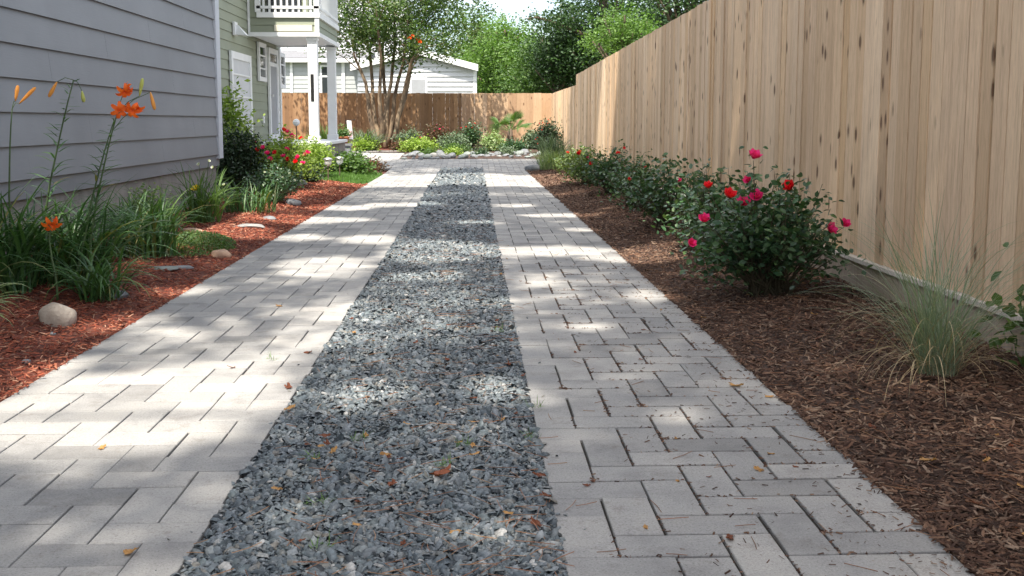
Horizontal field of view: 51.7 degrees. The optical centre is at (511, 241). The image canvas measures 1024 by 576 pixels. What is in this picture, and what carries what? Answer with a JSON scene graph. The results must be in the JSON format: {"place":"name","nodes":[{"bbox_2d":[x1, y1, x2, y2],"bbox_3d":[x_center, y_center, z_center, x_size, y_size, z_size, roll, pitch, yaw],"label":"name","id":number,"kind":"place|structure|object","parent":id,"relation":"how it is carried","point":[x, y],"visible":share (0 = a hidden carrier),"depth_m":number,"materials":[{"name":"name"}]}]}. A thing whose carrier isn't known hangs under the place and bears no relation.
{"place":"outdoors","nodes":[
{"label":"outdoors","id":0,"kind":"place"},
{"bbox_2d":[0,180,367,401],"bbox_3d":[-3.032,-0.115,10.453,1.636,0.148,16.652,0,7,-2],"label":"bark mulch","id":1,"kind":"object","parent":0,"point":[334,190],"visible":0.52,"depth_m":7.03,"materials":[{"name":"red wood"}]},
{"bbox_2d":[0,270,33,322],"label":"liriope clump","id":2,"kind":"object","parent":1,"relation":"on","point":[1,315],"visible":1,"depth_m":5.44,"materials":[{"name":"green plant"}]},
{"bbox_2d":[8,85,35,246],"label":"lily","id":3,"kind":"object","parent":1,"relation":"on","point":[29,93],"visible":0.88,"depth_m":6.46,"materials":[{"name":"plant"}]},
{"bbox_2d":[11,77,84,274],"bbox_3d":[-2.878,-0.352,6.606,0.553,1.331,0.334,5,8,37],"label":"lily","id":4,"kind":"object","parent":1,"relation":"on","point":[51,91],"visible":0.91,"depth_m":6.54,"materials":[{"name":"green plant"}]},
{"bbox_2d":[41,216,61,300],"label":"lily","id":5,"kind":"object","parent":1,"relation":"on","point":[53,225],"visible":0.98,"depth_m":6.20,"materials":[{"name":"orange plant"}]},
{"bbox_2d":[0,174,114,296],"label":"daylily clump","id":6,"kind":"object","parent":1,"relation":"on","point":[18,259],"visible":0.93,"depth_m":6.38,"materials":[{"name":"green plant"}]},
{"bbox_2d":[38,302,76,327],"bbox_3d":[-2.447,0.411,5.689,0.198,0.177,0.134,0,7,-2],"label":"boulder","id":7,"kind":"object","parent":1,"relation":"on","point":[56,314],"visible":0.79,"depth_m":5.64,"materials":[{"name":"beige stone"}]},
{"bbox_2d":[55,123,115,288],"bbox_3d":[-2.635,-0.213,6.590,0.327,1.056,0.364,4,7,29],"label":"lily","id":8,"kind":"object","parent":1,"relation":"on","point":[90,205],"visible":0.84,"depth_m":6.60,"materials":[{"name":"green plant"}]},
{"bbox_2d":[13,235,168,302],"bbox_3d":[-2.505,0.170,6.421,0.882,0.368,0.990,0,7,-2],"label":"daylily clump","id":9,"kind":"object","parent":1,"relation":"on","point":[95,285],"visible":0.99,"depth_m":6.37,"materials":[{"name":"green plant"}]},
{"bbox_2d":[1,173,187,286],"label":"daylily clump","id":10,"kind":"object","parent":1,"relation":"on","point":[69,259],"visible":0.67,"depth_m":6.73,"materials":[{"name":"green plant"}]},
{"bbox_2d":[78,78,155,286],"bbox_3d":[-2.519,-0.346,6.567,0.611,1.327,0.311,4,8,33],"label":"lily","id":11,"kind":"object","parent":1,"relation":"on","point":[120,108],"visible":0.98,"depth_m":6.47,"materials":[{"name":"green plant"}]},
{"bbox_2d":[70,187,207,241],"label":"daylily clump","id":12,"kind":"object","parent":1,"relation":"on","point":[166,214],"visible":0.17,"depth_m":9.11,"materials":[{"name":"green plant"}]},
{"bbox_2d":[72,182,224,258],"bbox_3d":[-2.847,-0.189,8.132,1.274,0.622,1.226,0,7,-2],"label":"daylily clump","id":13,"kind":"object","parent":1,"relation":"on","point":[165,239],"visible":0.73,"depth_m":8.17,"materials":[{"name":"green plant"}]},
{"bbox_2d":[114,177,183,223],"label":"clump","id":14,"kind":"object","parent":1,"relation":"on","point":[149,194],"visible":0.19,"depth_m":9.75,"materials":[{"name":"green plant"}]},
{"bbox_2d":[147,266,178,270],"bbox_3d":[-2.566,0.195,7.765,0.231,0.036,0.130,0,7,-2],"label":"stone","id":15,"kind":"object","parent":1,"relation":"on","point":[169,268],"visible":0.83,"depth_m":7.72,"materials":[{"name":"stone"}]},
{"bbox_2d":[161,230,236,256],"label":"ground cover","id":16,"kind":"object","parent":1,"relation":"on","point":[211,238],"visible":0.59,"depth_m":8.99,"materials":[{"name":"green plant"}]},
{"bbox_2d":[146,159,252,222],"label":"daylily clump","id":17,"kind":"object","parent":1,"relation":"on","point":[214,199],"visible":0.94,"depth_m":10.91,"materials":[{"name":"green plant"}]},
{"bbox_2d":[211,249,231,257],"bbox_3d":[-2.396,0.109,8.714,0.165,0.094,0.138,0,7,-2],"label":"stone","id":18,"kind":"object","parent":1,"relation":"on","point":[222,253],"visible":0.79,"depth_m":8.66,"materials":[{"name":"beige stone"}]},
{"bbox_2d":[216,121,277,191],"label":"dark shrub","id":19,"kind":"object","parent":1,"relation":"on","point":[238,157],"visible":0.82,"depth_m":15.73,"materials":[{"name":"green plant"}]},
{"bbox_2d":[234,223,264,228],"bbox_3d":[-2.706,-0.158,10.827,0.305,0.058,0.226,-4,8,-33],"label":"stone","id":20,"kind":"object","parent":1,"relation":"on","point":[261,226],"visible":0.7,"depth_m":10.77,"materials":[{"name":"white stone"}]},
{"bbox_2d":[217,180,289,213],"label":"daylily clump","id":21,"kind":"object","parent":1,"relation":"on","point":[259,205],"visible":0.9,"depth_m":12.22,"materials":[{"name":"green plant"}]},
{"bbox_2d":[233,157,305,202],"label":"perennial bush","id":22,"kind":"object","parent":1,"relation":"on","point":[279,180],"visible":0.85,"depth_m":13.71,"materials":[{"name":"green plant"}]},
{"bbox_2d":[250,123,326,187],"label":"rose bush","id":23,"kind":"object","parent":1,"relation":"on","point":[286,150],"visible":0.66,"depth_m":16.26,"materials":[{"name":"green plant"}]},
{"bbox_2d":[285,198,301,205],"bbox_3d":[-2.829,-0.496,13.665,0.197,0.136,0.171,6,9,40],"label":"stone","id":24,"kind":"object","parent":1,"relation":"on","point":[289,201],"visible":0.74,"depth_m":13.60,"materials":[{"name":"grey stone"}]},
{"bbox_2d":[298,158,325,181],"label":"dark shrub","id":25,"kind":"object","parent":1,"relation":"on","point":[313,179],"visible":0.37,"depth_m":17.97,"materials":[{"name":"green plant"}]},
{"bbox_2d":[323,157,332,178],"bbox_3d":[-3.250,-1.275,18.657,0.170,0.440,0.166,0,7,-2],"label":"path light","id":26,"kind":"object","parent":1,"relation":"on","point":[328,161],"visible":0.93,"depth_m":18.60,"materials":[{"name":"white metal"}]},
{"bbox_2d":[0,168,439,575],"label":"paved strip","id":27,"kind":"object","parent":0,"point":[144,397],"visible":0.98,"depth_m":4.14,"materials":[{"name":"concrete"}]},
{"bbox_2d":[216,0,347,183],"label":"sage house","id":28,"kind":"structure","parent":0,"point":[256,56],"depth_m":20.69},
{"bbox_2d":[232,21,247,35],"bbox_3d":[-4.936,-3.878,19.216,0.240,0.240,0.260,0,7,-2],"label":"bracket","id":29,"kind":"object","parent":28,"relation":"attached to","point":[238,30],"visible":1,"depth_m":19.13,"materials":[{"name":"white paint"}]},
{"bbox_2d":[229,50,252,136],"bbox_3d":[-5.053,-2.508,19.759,0.055,2.010,1.711,0,7,-2],"label":"garage door","id":30,"kind":"structure","parent":28,"relation":"in","point":[241,64],"depth_m":19.81,"materials":[{"name":"white paint"}]},
{"bbox_2d":[257,42,266,81],"bbox_3d":[-5.129,-3.685,21.657,0.055,0.780,0.771,0,7,-2],"label":"window","id":31,"kind":"structure","parent":28,"relation":"in","point":[261,47],"depth_m":21.62,"materials":[{"name":"white paint"}]},
{"bbox_2d":[267,47,279,139],"bbox_3d":[-5.156,-3.199,22.908,0.090,1.950,1.043,0,7,-2],"label":"door","id":32,"kind":"structure","parent":28,"relation":"in","point":[272,54],"depth_m":22.89,"materials":[{"name":"white paint"}]},
{"bbox_2d":[278,52,285,88],"bbox_3d":[-5.214,-3.876,23.901,0.055,0.790,0.693,0,7,-2],"label":"window","id":33,"kind":"structure","parent":28,"relation":"in","point":[281,56],"depth_m":23.89,"materials":[{"name":"white paint"}]},
{"bbox_2d":[267,0,301,11],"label":"balcony door","id":34,"kind":"structure","parent":28,"relation":"in","point":[271,1],"depth_m":21.01,"materials":[{"name":"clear glass"}]},
{"bbox_2d":[345,143,352,155],"bbox_3d":[-4.260,-2.271,26.774,0.400,0.440,0.400,0,7,-2],"label":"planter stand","id":35,"kind":"object","parent":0,"point":[348,145],"visible":0.28,"depth_m":26.60,"materials":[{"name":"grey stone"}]},
{"bbox_2d":[337,123,354,143],"bbox_3d":[-4.262,-2.748,26.728,0.608,0.514,0.602,0,7,-2],"label":"flower pot","id":36,"kind":"object","parent":35,"relation":"on","point":[343,133],"visible":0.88,"depth_m":26.64,"materials":[{"name":"ceramic"}]},
{"bbox_2d":[319,169,382,183],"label":"lawn grass","id":37,"kind":"structure","parent":0,"point":[353,177],"depth_m":19.82,"materials":[{"name":"green plant"}]},
{"bbox_2d":[155,166,585,575],"bbox_3d":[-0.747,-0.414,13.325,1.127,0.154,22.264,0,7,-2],"label":"gravel","id":38,"kind":"structure","parent":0,"point":[461,189],"depth_m":3.62,"materials":[{"name":"grey gravel"}]},
{"bbox_2d":[267,322,543,547],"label":"fallen leaves","id":39,"kind":"object","parent":38,"relation":"on","point":[433,458],"visible":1,"depth_m":3.47,"materials":[{"name":"brown plant"}]},
{"bbox_2d":[429,463,450,476],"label":"fallen leaf","id":40,"kind":"object","parent":38,"relation":"on","point":[446,470],"visible":1,"depth_m":3.27,"materials":[{"name":"brown plant"}]},
{"bbox_2d":[351,146,405,150],"bbox_3d":[-6.671,-2.861,32.306,7.100,0.117,4.800,0,7,-2],"label":"mulch bed","id":41,"kind":"object","parent":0,"point":[381,149],"visible":0.03,"depth_m":31.44,"materials":[{"name":"brown wood"}]},
{"bbox_2d":[307,122,337,138],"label":"grass clump","id":42,"kind":"object","parent":41,"relation":"on","point":[323,135],"visible":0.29,"depth_m":30.98,"materials":[{"name":"green plant"}]},
{"bbox_2d":[348,134,382,151],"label":"leafy plant","id":43,"kind":"object","parent":41,"relation":"on","point":[358,144],"visible":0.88,"depth_m":30.18,"materials":[{"name":"green plant"}]},
{"bbox_2d":[349,128,391,150],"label":"agapanthus clump","id":44,"kind":"object","parent":41,"relation":"on","point":[375,137],"visible":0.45,"depth_m":30.52,"materials":[{"name":"green plant"}]},
{"bbox_2d":[387,139,407,150],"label":"leafy plant","id":45,"kind":"object","parent":41,"relation":"on","point":[394,145],"visible":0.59,"depth_m":30.43,"materials":[{"name":"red plant"}]},
{"bbox_2d":[304,0,504,148],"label":"crape myrtle","id":46,"kind":"object","parent":41,"relation":"on","point":[376,25],"visible":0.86,"depth_m":31.79,"materials":[{"name":"green plant"}]},
{"bbox_2d":[390,125,425,147],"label":"sage shrub","id":47,"kind":"object","parent":41,"relation":"on","point":[407,135],"visible":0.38,"depth_m":31.63,"materials":[{"name":"green plant"}]},
{"bbox_2d":[354,153,403,170],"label":"cross path","id":48,"kind":"structure","parent":0,"point":[391,159],"depth_m":28.11,"materials":[{"name":"concrete"}]},
{"bbox_2d":[345,119,354,138],"bbox_3d":[-4.313,-2.772,28.225,0.263,0.999,0.067,-2,7,-13],"label":"garden flag","id":49,"kind":"object","parent":48,"relation":"on","point":[349,124],"visible":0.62,"depth_m":28.18,"materials":[{"name":"white fabric"}]},
{"bbox_2d":[30,184,873,575],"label":"joint sand bed","id":50,"kind":"object","parent":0,"point":[626,450],"visible":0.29,"depth_m":3.50,"materials":[{"name":"grey sand"}]},
{"bbox_2d":[390,159,538,168],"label":"cross path","id":51,"kind":"structure","parent":0,"point":[437,163],"depth_m":26.00,"materials":[{"name":"concrete"}]},
{"bbox_2d":[401,145,567,158],"bbox_3d":[-0.826,-2.678,31.239,4.500,0.237,7.200,0,7,-2],"label":"mulch bed","id":52,"kind":"object","parent":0,"point":[495,157],"visible":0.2,"depth_m":28.23,"materials":[{"name":"brown wood"}]},
{"bbox_2d":[396,133,440,151],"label":"lime shrub","id":53,"kind":"object","parent":52,"relation":"on","point":[416,144],"visible":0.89,"depth_m":29.87,"materials":[{"name":"green plant"}]},
{"bbox_2d":[418,145,438,153],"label":"leafy plant","id":54,"kind":"object","parent":52,"relation":"on","point":[428,151],"visible":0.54,"depth_m":28.38,"materials":[{"name":"green plant"}]},
{"bbox_2d":[417,123,454,146],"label":"bronze shrub","id":55,"kind":"object","parent":52,"relation":"on","point":[432,133],"visible":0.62,"depth_m":31.70,"materials":[{"name":"brown plant"}]},
{"bbox_2d":[436,131,471,150],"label":"sage shrub","id":56,"kind":"object","parent":52,"relation":"on","point":[460,139],"visible":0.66,"depth_m":30.24,"materials":[{"name":"green plant"}]},
{"bbox_2d":[435,141,473,152],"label":"shrub","id":57,"kind":"object","parent":52,"relation":"on","point":[458,146],"visible":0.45,"depth_m":29.20,"materials":[{"name":"green plant"}]},
{"bbox_2d":[444,146,466,155],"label":"leafy plant","id":58,"kind":"object","parent":52,"relation":"on","point":[455,150],"visible":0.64,"depth_m":28.70,"materials":[{"name":"green plant"}]},
{"bbox_2d":[455,119,486,148],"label":"rose bush","id":59,"kind":"object","parent":52,"relation":"on","point":[471,133],"visible":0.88,"depth_m":31.21,"materials":[{"name":"green plant"}]},
{"bbox_2d":[471,143,488,154],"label":"leafy plant","id":60,"kind":"object","parent":52,"relation":"on","point":[480,151],"visible":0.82,"depth_m":28.56,"materials":[{"name":"green plant"}]},
{"bbox_2d":[477,130,504,150],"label":"shrub","id":61,"kind":"object","parent":52,"relation":"on","point":[493,142],"visible":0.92,"depth_m":30.72,"materials":[{"name":"green plant"}]},
{"bbox_2d":[497,146,518,154],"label":"leafy plant","id":62,"kind":"object","parent":52,"relation":"on","point":[509,151],"visible":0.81,"depth_m":28.72,"materials":[{"name":"green plant"}]},
{"bbox_2d":[489,109,531,142],"bbox_3d":[-0.019,-3.379,31.620,1.463,1.233,1.312,0,7,-2],"label":"palm","id":63,"kind":"object","parent":52,"relation":"on","point":[516,116],"visible":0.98,"depth_m":31.53,"materials":[{"name":"green plant"}]},
{"bbox_2d":[497,136,531,151],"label":"dark shrub","id":64,"kind":"object","parent":52,"relation":"on","point":[518,145],"visible":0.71,"depth_m":29.80,"materials":[{"name":"green plant"}]},
{"bbox_2d":[520,128,539,149],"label":"sage shrub","id":65,"kind":"object","parent":52,"relation":"on","point":[526,137],"visible":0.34,"depth_m":31.27,"materials":[{"name":"green plant"}]},
{"bbox_2d":[528,117,563,150],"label":"rose bush","id":66,"kind":"object","parent":52,"relation":"on","point":[545,131],"visible":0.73,"depth_m":29.25,"materials":[{"name":"green plant"}]},
{"bbox_2d":[281,0,690,84],"label":"sky","id":67,"kind":"structure","parent":0,"point":[508,6],"materials":[{"name":"white"}]},
{"bbox_2d":[217,131,763,384],"bbox_3d":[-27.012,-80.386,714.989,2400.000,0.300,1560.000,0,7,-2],"label":"ground","id":68,"kind":"structure","parent":0,"point":[253,185],"depth_m":19.38,"materials":[{"name":"soil"}]},
{"bbox_2d":[0,0,223,253],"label":"grey house","id":69,"kind":"structure","parent":68,"relation":"on","point":[168,51],"depth_m":10.05,"materials":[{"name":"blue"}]},
{"bbox_2d":[221,69,264,181],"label":"climbing shrub","id":70,"kind":"object","parent":68,"relation":"on","point":[228,118],"visible":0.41,"depth_m":17.53,"materials":[{"name":"green plant"}]},
{"bbox_2d":[352,150,404,152],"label":"path kerb","id":71,"kind":"structure","parent":68,"relation":"on","point":[392,151],"depth_m":30.15,"materials":[{"name":"white stone"}]},
{"bbox_2d":[281,0,477,131],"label":"white house","id":72,"kind":"structure","parent":68,"relation":"on","point":[460,77],"depth_m":41.47,"materials":[{"name":"paint"}]},
{"bbox_2d":[290,62,344,92],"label":"window","id":73,"kind":"structure","parent":72,"relation":"in","point":[323,72],"depth_m":41.71,"materials":[{"name":"white paint"}]},
{"bbox_2d":[410,77,426,92],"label":"window","id":74,"kind":"structure","parent":72,"relation":"in","point":[417,84],"depth_m":41.39,"materials":[{"name":"white paint"}]},
{"bbox_2d":[282,93,551,144],"bbox_3d":[-5.002,-3.973,34.640,12.620,1.820,0.080,0,7,-2],"label":"wooden fence","id":75,"kind":"object","parent":68,"relation":"on","point":[452,111],"visible":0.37,"depth_m":34.66,"materials":[{"name":"brown wood"}]},
{"bbox_2d":[441,2,531,92],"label":"leafy tree","id":76,"kind":"object","parent":68,"relation":"on","point":[479,30],"visible":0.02,"depth_m":55.31,"materials":[{"name":"green plant"}]},
{"bbox_2d":[451,9,549,92],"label":"leafy tree","id":77,"kind":"object","parent":68,"relation":"on","point":[483,60],"visible":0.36,"depth_m":50.08,"materials":[{"name":"green plant"}]},
{"bbox_2d":[490,37,572,92],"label":"leafy tree","id":78,"kind":"object","parent":68,"relation":"on","point":[524,86],"visible":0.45,"depth_m":45.62,"materials":[{"name":"green plant"}]},
{"bbox_2d":[512,16,594,92],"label":"dark tree","id":79,"kind":"object","parent":68,"relation":"on","point":[556,78],"visible":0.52,"depth_m":43.86,"materials":[{"name":"green plant"}]},
{"bbox_2d":[517,0,667,83],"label":"dark tree","id":80,"kind":"object","parent":68,"relation":"on","point":[578,9],"visible":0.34,"depth_m":42.72,"materials":[{"name":"green plant"}]},
{"bbox_2d":[512,2,591,39],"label":"tree branch","id":81,"kind":"object","parent":80,"relation":"attached to","point":[563,27],"visible":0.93,"depth_m":42.23,"materials":[{"name":"green plant"}]},
{"bbox_2d":[577,0,665,64],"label":"leafy tree","id":82,"kind":"object","parent":68,"relation":"on","point":[622,35],"visible":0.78,"depth_m":30.32,"materials":[{"name":"green plant"}]},
{"bbox_2d":[616,0,708,39],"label":"dark tree","id":83,"kind":"object","parent":68,"relation":"on","point":[676,6],"visible":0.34,"depth_m":36.21,"materials":[{"name":"green plant"}]},
{"bbox_2d":[551,0,1023,358],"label":"wooden fence","id":84,"kind":"object","parent":68,"relation":"on","point":[897,108],"visible":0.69,"depth_m":6.70,"materials":[{"name":"brown wood"}]},
{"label":"mulch bed","id":85,"kind":"structure","parent":68,"relation":"on","visible":0},
{"bbox_2d":[525,134,570,158],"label":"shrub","id":86,"kind":"object","parent":85,"relation":"on","point":[544,144],"visible":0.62,"depth_m":26.32,"materials":[{"name":"green plant"}]},
{"bbox_2d":[483,168,974,575],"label":"paved strip","id":87,"kind":"object","parent":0,"point":[627,508],"visible":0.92,"depth_m":3.62,"materials":[{"name":"concrete"}]},
{"bbox_2d":[522,261,948,575],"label":"joint debris","id":88,"kind":"object","parent":87,"relation":"on","point":[822,531],"visible":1,"depth_m":3.84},
{"bbox_2d":[535,249,982,575],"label":"mulch crumbs","id":89,"kind":"object","parent":87,"relation":"on","point":[912,520],"visible":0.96,"depth_m":3.38,"materials":[{"name":"brown wood"}]},
{"bbox_2d":[526,165,1023,575],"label":"bark mulch","id":90,"kind":"object","parent":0,"point":[551,182],"visible":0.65,"depth_m":4.29,"materials":[{"name":"brown wood"}]},
{"bbox_2d":[524,165,540,170],"bbox_3d":[0.485,-1.631,23.542,0.411,0.185,0.283,0,7,-2],"label":"corner rock","id":91,"kind":"object","parent":90,"relation":"on","point":[533,167],"visible":0.7,"depth_m":23.45,"materials":[{"name":"grey stone"}]},
{"bbox_2d":[531,146,563,169],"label":"grass clump","id":92,"kind":"object","parent":90,"relation":"on","point":[546,164],"visible":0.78,"depth_m":23.11,"materials":[{"name":"green plant"}]},
{"bbox_2d":[548,142,593,174],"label":"rose bush","id":93,"kind":"object","parent":90,"relation":"on","point":[570,152],"visible":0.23,"depth_m":20.14,"materials":[{"name":"green plant"}]},
{"bbox_2d":[558,144,611,184],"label":"rose bush","id":94,"kind":"object","parent":90,"relation":"on","point":[577,174],"visible":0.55,"depth_m":17.50,"materials":[{"name":"green plant"}]},
{"bbox_2d":[186,200,1023,575],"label":"fallen leaves","id":95,"kind":"object","parent":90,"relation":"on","point":[532,442],"visible":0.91,"depth_m":3.39,"materials":[{"name":"brown plant"}]},
{"bbox_2d":[576,139,639,193],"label":"rose bush","id":96,"kind":"object","parent":90,"relation":"on","point":[603,166],"visible":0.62,"depth_m":15.12,"materials":[{"name":"green plant"}]},
{"bbox_2d":[597,148,668,207],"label":"rose bush","id":97,"kind":"object","parent":90,"relation":"on","point":[623,176],"visible":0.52,"depth_m":12.79,"materials":[{"name":"green plant"}]},
{"bbox_2d":[615,152,715,228],"bbox_3d":[1.542,-0.522,10.564,1.035,0.750,1.356,0,7,-2],"label":"rose bush","id":98,"kind":"object","parent":90,"relation":"on","point":[655,196],"visible":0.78,"depth_m":10.36,"materials":[{"name":"green plant"}]},
{"bbox_2d":[643,157,765,253],"bbox_3d":[1.610,-0.295,8.524,0.957,0.779,1.072,-5,8,-36],"label":"rose bush","id":99,"kind":"object","parent":90,"relation":"on","point":[698,183],"visible":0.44,"depth_m":8.41,"materials":[{"name":"green plant"}]},
{"bbox_2d":[670,146,872,297],"bbox_3d":[1.541,-0.129,6.465,1.188,0.933,1.156,0,7,-2],"label":"rose bush","id":100,"kind":"object","parent":90,"relation":"on","point":[749,239],"visible":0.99,"depth_m":6.29,"materials":[{"name":"green plant"}]},
{"bbox_2d":[798,188,1023,406],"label":"ornamental grass","id":101,"kind":"object","parent":90,"relation":"on","point":[935,353],"depth_m":4.32,"materials":[{"name":"green plant"}]},
{"bbox_2d":[967,242,1023,369],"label":"leafy plant","id":102,"kind":"object","parent":90,"relation":"on","point":[999,342],"visible":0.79,"depth_m":4.50,"materials":[{"name":"green plant"}]},
{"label":"mulch bed","id":103,"kind":"structure","parent":0,"visible":0},
{"bbox_2d":[329,144,380,173],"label":"leafy plant","id":104,"kind":"object","parent":103,"relation":"on","point":[355,164],"visible":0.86,"depth_m":21.21,"materials":[{"name":"green plant"}]},
{"bbox_2d":[365,154,391,172],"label":"leafy plant","id":105,"kind":"object","parent":103,"relation":"on","point":[381,167],"visible":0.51,"depth_m":22.66,"materials":[{"name":"green plant"}]},
{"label":"lawn","id":106,"kind":"structure","parent":0,"visible":0},
{"bbox_2d":[290,130,341,174],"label":"lime shrub","id":107,"kind":"object","parent":106,"relation":"on","point":[320,155],"visible":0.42,"depth_m":19.31,"materials":[{"name":"green plant"}]},
{"bbox_2d":[335,156,343,175],"bbox_3d":[-3.213,-1.378,19.686,0.170,0.440,0.166,0,7,-2],"label":"path light","id":108,"kind":"object","parent":106,"relation":"on","point":[339,160],"visible":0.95,"depth_m":19.62,"materials":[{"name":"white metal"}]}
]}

